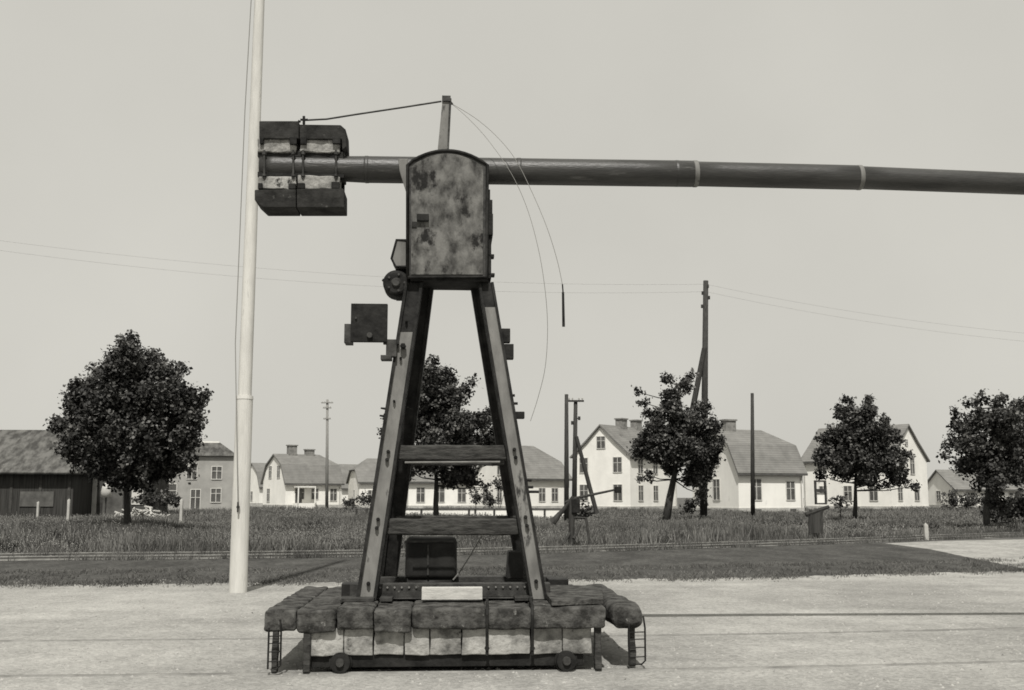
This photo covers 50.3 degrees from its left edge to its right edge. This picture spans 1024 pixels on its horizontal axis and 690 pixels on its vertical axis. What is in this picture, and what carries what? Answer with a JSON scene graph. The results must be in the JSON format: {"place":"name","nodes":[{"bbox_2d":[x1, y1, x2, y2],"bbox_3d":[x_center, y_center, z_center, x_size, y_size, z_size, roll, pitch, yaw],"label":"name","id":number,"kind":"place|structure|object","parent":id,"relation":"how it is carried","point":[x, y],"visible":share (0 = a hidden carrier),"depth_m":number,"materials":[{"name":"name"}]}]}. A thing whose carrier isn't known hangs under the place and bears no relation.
{"place":"outdoors","nodes":[
{"label":"outdoors","id":0,"kind":"place"},
{"bbox_2d":[250,463,265,506],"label":"house","id":1,"kind":"structure","parent":0,"point":[256,490],"depth_m":185.12,"materials":[{"name":"paint"}]},
{"bbox_2d":[250,491,252,500],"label":"window","id":2,"kind":"structure","parent":1,"relation":"in","point":[251,492],"depth_m":186.05,"materials":[{"name":"grey glass"}]},
{"bbox_2d":[260,445,344,509],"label":"house","id":3,"kind":"structure","parent":0,"point":[292,477],"depth_m":139.62,"materials":[{"name":"paint"}]},
{"bbox_2d":[266,488,269,501],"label":"window","id":4,"kind":"structure","parent":3,"relation":"in","point":[268,489],"depth_m":141.06,"materials":[{"name":"grey glass"}]},
{"bbox_2d":[268,466,271,478],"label":"window","id":5,"kind":"structure","parent":3,"relation":"in","point":[270,467],"depth_m":141.16,"materials":[{"name":"grey glass"}]},
{"bbox_2d":[277,465,280,477],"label":"window","id":6,"kind":"structure","parent":3,"relation":"in","point":[278,466],"depth_m":138.92,"materials":[{"name":"grey glass"}]},
{"bbox_2d":[295,489,301,502],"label":"door","id":7,"kind":"structure","parent":3,"relation":"in","point":[296,490],"depth_m":137.59,"materials":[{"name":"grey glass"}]},
{"bbox_2d":[296,488,304,499],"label":"window","id":8,"kind":"structure","parent":3,"relation":"in","point":[303,489],"depth_m":138.08,"materials":[{"name":"grey glass"}]},
{"bbox_2d":[311,488,318,499],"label":"window","id":9,"kind":"structure","parent":3,"relation":"in","point":[312,489],"depth_m":138.97,"materials":[{"name":"grey glass"}]},
{"bbox_2d":[330,488,336,500],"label":"window","id":10,"kind":"structure","parent":3,"relation":"in","point":[333,491],"depth_m":140.44,"materials":[{"name":"grey glass"}]},
{"bbox_2d":[339,464,357,507],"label":"house","id":11,"kind":"structure","parent":0,"point":[345,468],"depth_m":164.68,"materials":[{"name":"paint"}]},
{"bbox_2d":[346,458,376,507],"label":"house","id":12,"kind":"structure","parent":0,"point":[360,477],"depth_m":140.82,"materials":[{"name":"paint"}]},
{"bbox_2d":[406,466,477,507],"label":"house","id":13,"kind":"structure","parent":0,"point":[420,492],"depth_m":124.63,"materials":[{"name":"paint"}]},
{"bbox_2d":[416,487,424,502],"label":"window","id":14,"kind":"structure","parent":13,"relation":"in","point":[420,491],"depth_m":124.18,"materials":[{"name":"grey glass"}]},
{"bbox_2d":[438,487,444,502],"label":"window","id":15,"kind":"structure","parent":13,"relation":"in","point":[441,492],"depth_m":124.79,"materials":[{"name":"grey glass"}]},
{"bbox_2d":[457,487,465,502],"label":"window","id":16,"kind":"structure","parent":13,"relation":"in","point":[461,496],"depth_m":125.40,"materials":[{"name":"grey glass"}]},
{"bbox_2d":[0,543,1018,584],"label":"cinder strip","id":17,"kind":"object","parent":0,"point":[831,553],"visible":0.69,"depth_m":24.94,"materials":[{"name":"grey gravel"}]},
{"bbox_2d":[0,570,1023,689],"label":"yard","id":18,"kind":"structure","parent":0,"point":[899,587],"depth_m":11.56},
{"bbox_2d":[229,0,264,592],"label":"flagpole","id":19,"kind":"object","parent":18,"relation":"on","point":[238,572],"visible":0.99,"depth_m":17.82,"materials":[{"name":"white paint"}]},
{"bbox_2d":[0,627,1023,676],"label":"railway track","id":20,"kind":"structure","parent":18,"relation":"on","point":[477,671],"depth_m":9.62,"materials":[{"name":"metal"}]},
{"bbox_2d":[255,95,1023,673],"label":"boom crane","id":21,"kind":"object","parent":20,"relation":"on","point":[381,613],"visible":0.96,"depth_m":10.79,"materials":[{"name":"metal"}]},
{"bbox_2d":[423,600,480,601],"bbox_3d":[-0.548,2.341,9.999,0.527,0.012,0.145,0,-8,-3],"label":"steel plate","id":22,"kind":"object","parent":21,"relation":"on","point":[447,600],"visible":0.59,"depth_m":9.93,"materials":[{"name":"metal"}]},
{"bbox_2d":[422,586,481,599],"bbox_3d":[-0.550,2.279,10.000,0.554,0.110,0.120,0,-8,-3],"label":"wooden block","id":23,"kind":"object","parent":22,"relation":"on","point":[451,593],"depth_m":9.94,"materials":[{"name":"white wood"}]},
{"bbox_2d":[546,585,602,605],"bbox_3d":[0.604,2.369,10.348,0.621,0.047,1.739,0,-8,0],"label":"wooden block","id":24,"kind":"object","parent":21,"relation":"on","point":[560,595],"visible":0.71,"depth_m":9.97,"materials":[{"name":"wood"}]},
{"bbox_2d":[0,579,1023,689],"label":"pebbles","id":25,"kind":"object","parent":18,"relation":"on","point":[708,655],"visible":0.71,"depth_m":10.54,"materials":[{"name":"grey gravel"}]},
{"bbox_2d":[0,0,1023,497],"label":"sky","id":26,"kind":"structure","parent":0,"point":[122,121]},
{"bbox_2d":[0,498,1023,588],"bbox_3d":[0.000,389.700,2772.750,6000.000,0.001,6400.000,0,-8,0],"label":"ground","id":27,"kind":"structure","parent":0,"point":[680,501],"depth_m":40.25,"materials":[{"name":"plant"}]},
{"bbox_2d":[36,501,39,517],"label":"marker post","id":28,"kind":"object","parent":27,"relation":"on","point":[38,505],"visible":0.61,"depth_m":71.98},
{"bbox_2d":[0,430,92,518],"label":"barn","id":29,"kind":"structure","parent":27,"relation":"on","point":[33,468],"depth_m":73.33,"materials":[{"name":"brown wood"}]},
{"bbox_2d":[66,499,70,520],"bbox_3d":[-24.456,9.204,60.053,0.146,1.428,0.149,0,-8,0],"label":"marker post","id":30,"kind":"object","parent":27,"relation":"on","point":[68,508],"visible":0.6,"depth_m":60.03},
{"bbox_2d":[101,483,111,515],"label":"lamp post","id":31,"kind":"object","parent":27,"relation":"on","point":[106,493],"visible":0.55,"depth_m":73.09,"materials":[{"name":"white wood"}]},
{"bbox_2d":[43,329,213,525],"bbox_3d":[-14.655,3.388,41.813,5.549,8.121,7.194,5,-10,-34],"label":"maple tree","id":32,"kind":"object","parent":27,"relation":"on","point":[123,424],"visible":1,"depth_m":39.94,"materials":[{"name":"black plant"}]},
{"bbox_2d":[91,476,168,516],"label":"shed","id":33,"kind":"structure","parent":27,"relation":"on","point":[115,502],"depth_m":77.29,"materials":[{"name":"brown wood"}]},
{"bbox_2d":[102,482,123,516],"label":"door","id":34,"kind":"structure","parent":33,"relation":"in","point":[115,503],"depth_m":77.22,"materials":[{"name":"wood"}]},
{"bbox_2d":[131,489,142,504],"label":"window","id":35,"kind":"structure","parent":33,"relation":"in","point":[133,493],"depth_m":77.35,"materials":[{"name":"white"}]},
{"bbox_2d":[114,506,170,516],"bbox_3d":[-22.308,10.178,65.193,3.246,1.131,1.878,0,-8,0],"label":"board heap","id":36,"kind":"object","parent":27,"relation":"on","point":[150,511],"visible":0.48,"depth_m":64.94,"materials":[{"name":"white wood"}]},
{"bbox_2d":[130,486,180,512],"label":"shrub","id":37,"kind":"object","parent":27,"relation":"on","point":[141,499],"visible":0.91,"depth_m":71.20,"materials":[{"name":"black plant"}]},
{"bbox_2d":[179,499,182,520],"bbox_3d":[-16.836,8.554,55.442,0.146,1.438,0.148,0,-8,0],"label":"marker post","id":38,"kind":"object","parent":27,"relation":"on","point":[181,511],"visible":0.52,"depth_m":55.42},
{"bbox_2d":[168,441,233,509],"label":"house","id":39,"kind":"structure","parent":27,"relation":"on","point":[211,486],"depth_m":100.05,"materials":[{"name":"paint"}]},
{"bbox_2d":[168,483,176,501],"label":"window","id":40,"kind":"structure","parent":39,"relation":"in","point":[173,487],"depth_m":99.15,"materials":[{"name":"grey glass"}]},
{"bbox_2d":[186,466,197,479],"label":"window","id":41,"kind":"structure","parent":39,"relation":"in","point":[188,477],"depth_m":99.71,"materials":[{"name":"grey glass"}]},
{"bbox_2d":[190,489,200,509],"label":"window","id":42,"kind":"structure","parent":39,"relation":"in","point":[195,494],"depth_m":99.51,"materials":[{"name":"grey glass"}]},
{"bbox_2d":[210,488,221,502],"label":"window","id":43,"kind":"structure","parent":39,"relation":"in","point":[215,493],"depth_m":99.98,"materials":[{"name":"grey glass"}]},
{"bbox_2d":[211,466,222,479],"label":"window","id":44,"kind":"structure","parent":39,"relation":"in","point":[216,471],"depth_m":100.25,"materials":[{"name":"grey glass"}]},
{"bbox_2d":[321,399,332,506],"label":"utility pole","id":45,"kind":"object","parent":27,"relation":"on","point":[327,407],"visible":0.99,"depth_m":117.39,"materials":[{"name":"grey wood"}]},
{"bbox_2d":[342,488,371,510],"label":"shrub","id":46,"kind":"object","parent":27,"relation":"on","point":[362,499],"visible":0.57,"depth_m":99.03,"materials":[{"name":"grey plant"}]},
{"bbox_2d":[377,354,495,515],"bbox_3d":[-3.425,4.820,54.736,6.381,8.848,6.104,-6,-10,34],"label":"maple tree","id":47,"kind":"object","parent":27,"relation":"on","point":[442,419],"visible":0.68,"depth_m":53.35,"materials":[{"name":"black plant"}]},
{"bbox_2d":[354,508,562,517],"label":"wall","id":48,"kind":"structure","parent":27,"relation":"on","point":[542,512],"depth_m":75.12,"materials":[{"name":"paint"}]},
{"bbox_2d":[465,488,501,507],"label":"shrub","id":49,"kind":"object","parent":27,"relation":"on","point":[490,500],"visible":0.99,"depth_m":89.23,"materials":[{"name":"grey plant"}]},
{"bbox_2d":[490,475,503,507],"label":"shrub","id":50,"kind":"object","parent":27,"relation":"on","point":[498,484],"visible":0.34,"depth_m":111.07,"materials":[{"name":"grey plant"}]},
{"bbox_2d":[0,532,1022,560],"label":"railway track","id":51,"kind":"structure","parent":27,"relation":"on","point":[5,556],"depth_m":28.93,"materials":[{"name":"metal"}]},
{"bbox_2d":[473,446,571,507],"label":"house","id":52,"kind":"structure","parent":27,"relation":"on","point":[544,472],"depth_m":120.27,"materials":[{"name":"paint"}]},
{"bbox_2d":[497,487,501,502],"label":"window","id":53,"kind":"structure","parent":52,"relation":"in","point":[499,492],"depth_m":118.49,"materials":[{"name":"grey glass"}]},
{"bbox_2d":[538,488,545,501],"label":"window","id":54,"kind":"structure","parent":52,"relation":"in","point":[542,491],"depth_m":119.16,"materials":[{"name":"grey glass"}]},
{"bbox_2d":[551,488,557,501],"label":"window","id":55,"kind":"structure","parent":52,"relation":"in","point":[554,491],"depth_m":120.05,"materials":[{"name":"grey glass"}]},
{"bbox_2d":[564,394,568,520],"bbox_3d":[2.865,6.130,57.707,0.267,7.062,0.267,-8,-11,44],"label":"utility pole","id":56,"kind":"object","parent":27,"relation":"on","point":[566,465],"visible":0.79,"depth_m":57.63,"materials":[{"name":"brown wood"}]},
{"bbox_2d":[557,499,593,520],"bbox_3d":[3.746,9.515,61.441,2.080,1.642,1.310,-4,-9,24],"label":"shrub","id":57,"kind":"object","parent":27,"relation":"on","point":[586,512],"visible":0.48,"depth_m":61.10,"materials":[{"name":"grey plant"}]},
{"bbox_2d":[568,397,598,519],"bbox_3d":[3.899,6.385,59.543,1.665,7.070,0.382,-2,-8,11],"label":"utility pole","id":58,"kind":"object","parent":27,"relation":"on","point":[576,444],"visible":0.94,"depth_m":59.52,"materials":[{"name":"brown wood"}]},
{"bbox_2d":[550,487,621,545],"bbox_3d":[2.194,5.161,32.360,2.162,1.895,0.489,0,-8,0],"label":"barrier gear","id":59,"kind":"object","parent":27,"relation":"on","point":[573,503],"visible":1,"depth_m":32.38,"materials":[{"name":"black metal"}]},
{"bbox_2d":[569,418,677,509],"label":"house","id":60,"kind":"structure","parent":27,"relation":"on","point":[610,464],"depth_m":113.56,"materials":[{"name":"paint"}]},
{"bbox_2d":[579,457,587,472],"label":"window","id":61,"kind":"structure","parent":60,"relation":"in","point":[586,459],"depth_m":114.93,"materials":[{"name":"grey glass"}]},
{"bbox_2d":[579,484,588,500],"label":"window","id":62,"kind":"structure","parent":60,"relation":"in","point":[583,489],"depth_m":114.48,"materials":[{"name":"grey glass"}]},
{"bbox_2d":[596,436,605,448],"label":"window","id":63,"kind":"structure","parent":60,"relation":"in","point":[600,440],"depth_m":113.83,"materials":[{"name":"grey glass"}]},
{"bbox_2d":[613,457,621,472],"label":"window","id":64,"kind":"structure","parent":60,"relation":"in","point":[617,461],"depth_m":112.27,"materials":[{"name":"grey glass"}]},
{"bbox_2d":[613,484,622,500],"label":"window","id":65,"kind":"structure","parent":60,"relation":"in","point":[616,496],"depth_m":111.86,"materials":[{"name":"grey glass"}]},
{"bbox_2d":[638,459,642,473],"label":"window","id":66,"kind":"structure","parent":60,"relation":"in","point":[640,465],"depth_m":112.87,"materials":[{"name":"grey glass"}]},
{"bbox_2d":[638,485,643,500],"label":"window","id":67,"kind":"structure","parent":60,"relation":"in","point":[640,487],"depth_m":112.56,"materials":[{"name":"grey glass"}]},
{"bbox_2d":[653,463,657,473],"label":"window","id":68,"kind":"structure","parent":60,"relation":"in","point":[655,467],"depth_m":115.21,"materials":[{"name":"grey glass"}]},
{"bbox_2d":[653,485,658,500],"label":"window","id":69,"kind":"structure","parent":60,"relation":"in","point":[655,487],"depth_m":114.90,"materials":[{"name":"grey glass"}]},
{"bbox_2d":[626,367,726,520],"bbox_3d":[9.115,5.574,59.733,5.763,8.812,4.918,0,-8,0],"label":"maple tree","id":70,"kind":"object","parent":27,"relation":"on","point":[691,442],"visible":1,"depth_m":58.92,"materials":[{"name":"black plant"}]},
{"bbox_2d":[677,495,708,516],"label":"shrub","id":71,"kind":"object","parent":27,"relation":"on","point":[689,504],"visible":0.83,"depth_m":71.28,"materials":[{"name":"grey plant"}]},
{"bbox_2d":[689,280,709,518],"bbox_3d":[10.774,3.294,64.049,2.039,14.451,0.534,1,-8,-10],"label":"utility pole","id":72,"kind":"object","parent":27,"relation":"on","point":[702,370],"visible":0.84,"depth_m":64.23,"materials":[{"name":"brown wood"}]},
{"bbox_2d":[0,250,665,292],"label":"overhead wire","id":73,"kind":"object","parent":72,"relation":"attached to","point":[315,282],"visible":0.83,"depth_m":60.76,"materials":[{"name":"grey metal"}]},
{"bbox_2d":[6,241,686,284],"bbox_3d":[-10.115,-4.738,61.248,44.135,1.771,0.010,1,-8,-10],"label":"overhead wire","id":74,"kind":"object","parent":72,"relation":"attached to","point":[379,276],"visible":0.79,"depth_m":62.94,"materials":[{"name":"grey metal"}]},
{"bbox_2d":[711,285,1018,332],"bbox_3d":[25.681,-1.850,63.873,28.262,3.893,0.010,-1,-8,4],"label":"overhead wire","id":75,"kind":"object","parent":72,"relation":"attached to","point":[871,314],"visible":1,"depth_m":64.18,"materials":[{"name":"grey metal"}]},
{"bbox_2d":[714,293,1016,340],"bbox_3d":[25.659,-1.380,63.807,28.218,3.942,0.010,-1,-8,4],"label":"overhead wire","id":76,"kind":"object","parent":72,"relation":"attached to","point":[866,321],"visible":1,"depth_m":64.15,"materials":[{"name":"grey metal"}]},
{"bbox_2d":[692,419,807,511],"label":"house","id":77,"kind":"structure","parent":27,"relation":"on","point":[780,471],"depth_m":97.16,"materials":[{"name":"beige paint"}]},
{"bbox_2d":[712,479,720,500],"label":"window","id":78,"kind":"structure","parent":77,"relation":"in","point":[716,482],"depth_m":98.12,"materials":[{"name":"grey glass"}]},
{"bbox_2d":[755,478,761,500],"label":"window","id":79,"kind":"structure","parent":77,"relation":"in","point":[758,481],"depth_m":96.01,"materials":[{"name":"grey glass"}]},
{"bbox_2d":[785,481,795,500],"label":"window","id":80,"kind":"structure","parent":77,"relation":"in","point":[790,485],"depth_m":97.40,"materials":[{"name":"grey glass"}]},
{"bbox_2d":[751,393,754,515],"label":"utility pole","id":81,"kind":"object","parent":27,"relation":"on","point":[752,463],"visible":0.79,"depth_m":69.54,"materials":[{"name":"brown wood"}]},
{"bbox_2d":[805,480,829,538],"bbox_3d":[10.790,5.846,38.516,0.889,2.109,0.180,0,-8,0],"label":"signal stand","id":82,"kind":"object","parent":27,"relation":"on","point":[815,523],"visible":0.88,"depth_m":38.45,"materials":[{"name":"grey metal"}]},
{"bbox_2d":[828,494,854,519],"bbox_3d":[17.820,8.923,58.895,1.416,1.772,0.983,-3,-9,23],"label":"shrub","id":83,"kind":"object","parent":27,"relation":"on","point":[839,505],"visible":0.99,"depth_m":58.91,"materials":[{"name":"grey plant"}]},
{"bbox_2d":[801,424,929,509],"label":"house","id":84,"kind":"structure","parent":27,"relation":"on","point":[917,467],"depth_m":116.99,"materials":[{"name":"paint"}]},
{"bbox_2d":[818,466,826,474],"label":"window","id":85,"kind":"structure","parent":84,"relation":"in","point":[823,468],"depth_m":119.07,"materials":[{"name":"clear glass"}]},
{"bbox_2d":[819,486,827,500],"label":"window","id":86,"kind":"structure","parent":84,"relation":"in","point":[820,487],"depth_m":118.91,"materials":[{"name":"grey glass"}]},
{"bbox_2d":[843,486,852,500],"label":"window","id":87,"kind":"structure","parent":84,"relation":"in","point":[846,489],"depth_m":116.60,"materials":[{"name":"grey glass"}]},
{"bbox_2d":[869,485,878,500],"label":"window","id":88,"kind":"structure","parent":84,"relation":"in","point":[873,495],"depth_m":114.40,"materials":[{"name":"grey glass"}]},
{"bbox_2d":[897,487,902,500],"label":"window","id":89,"kind":"structure","parent":84,"relation":"in","point":[900,491],"depth_m":114.09,"materials":[{"name":"grey glass"}]},
{"bbox_2d":[909,457,914,474],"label":"window","id":90,"kind":"structure","parent":84,"relation":"in","point":[912,463],"depth_m":116.40,"materials":[{"name":"grey glass"}]},
{"bbox_2d":[914,485,919,500],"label":"window","id":91,"kind":"structure","parent":84,"relation":"in","point":[916,495],"depth_m":116.46,"materials":[{"name":"grey glass"}]},
{"bbox_2d":[811,393,921,518],"bbox_3d":[19.914,6.438,61.725,6.461,7.591,6.371,0,-8,0],"label":"maple tree","id":92,"kind":"object","parent":27,"relation":"on","point":[859,440],"visible":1,"depth_m":60.27,"materials":[{"name":"black plant"}]},
{"bbox_2d":[923,523,928,540],"bbox_3d":[14.601,6.587,38.412,0.146,0.612,0.150,0,-8,0],"label":"marker post","id":93,"kind":"object","parent":27,"relation":"on","point":[926,530],"visible":1,"depth_m":38.35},
{"bbox_2d":[938,485,995,510],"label":"shrub","id":94,"kind":"object","parent":27,"relation":"on","point":[953,501],"visible":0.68,"depth_m":103.66,"materials":[{"name":"grey plant"}]},
{"bbox_2d":[936,389,1023,528],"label":"maple tree","id":95,"kind":"object","parent":27,"relation":"on","point":[995,462],"visible":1,"depth_m":48.88,"materials":[{"name":"black plant"}]},
{"bbox_2d":[979,486,1023,524],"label":"shrub","id":96,"kind":"object","parent":27,"relation":"on","point":[1017,505],"visible":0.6,"depth_m":55.14,"materials":[{"name":"black plant"}]},
{"bbox_2d":[886,539,1023,567],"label":"road","id":97,"kind":"structure","parent":0,"point":[1001,549],"depth_m":32.32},
{"bbox_2d":[928,470,1023,507],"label":"house","id":98,"kind":"structure","parent":0,"point":[939,481],"depth_m":136.22,"materials":[{"name":"paint"}]},
{"bbox_2d":[936,491,940,501],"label":"window","id":99,"kind":"structure","parent":98,"relation":"in","point":[938,493],"depth_m":137.12,"materials":[{"name":"grey glass"}]}
]}

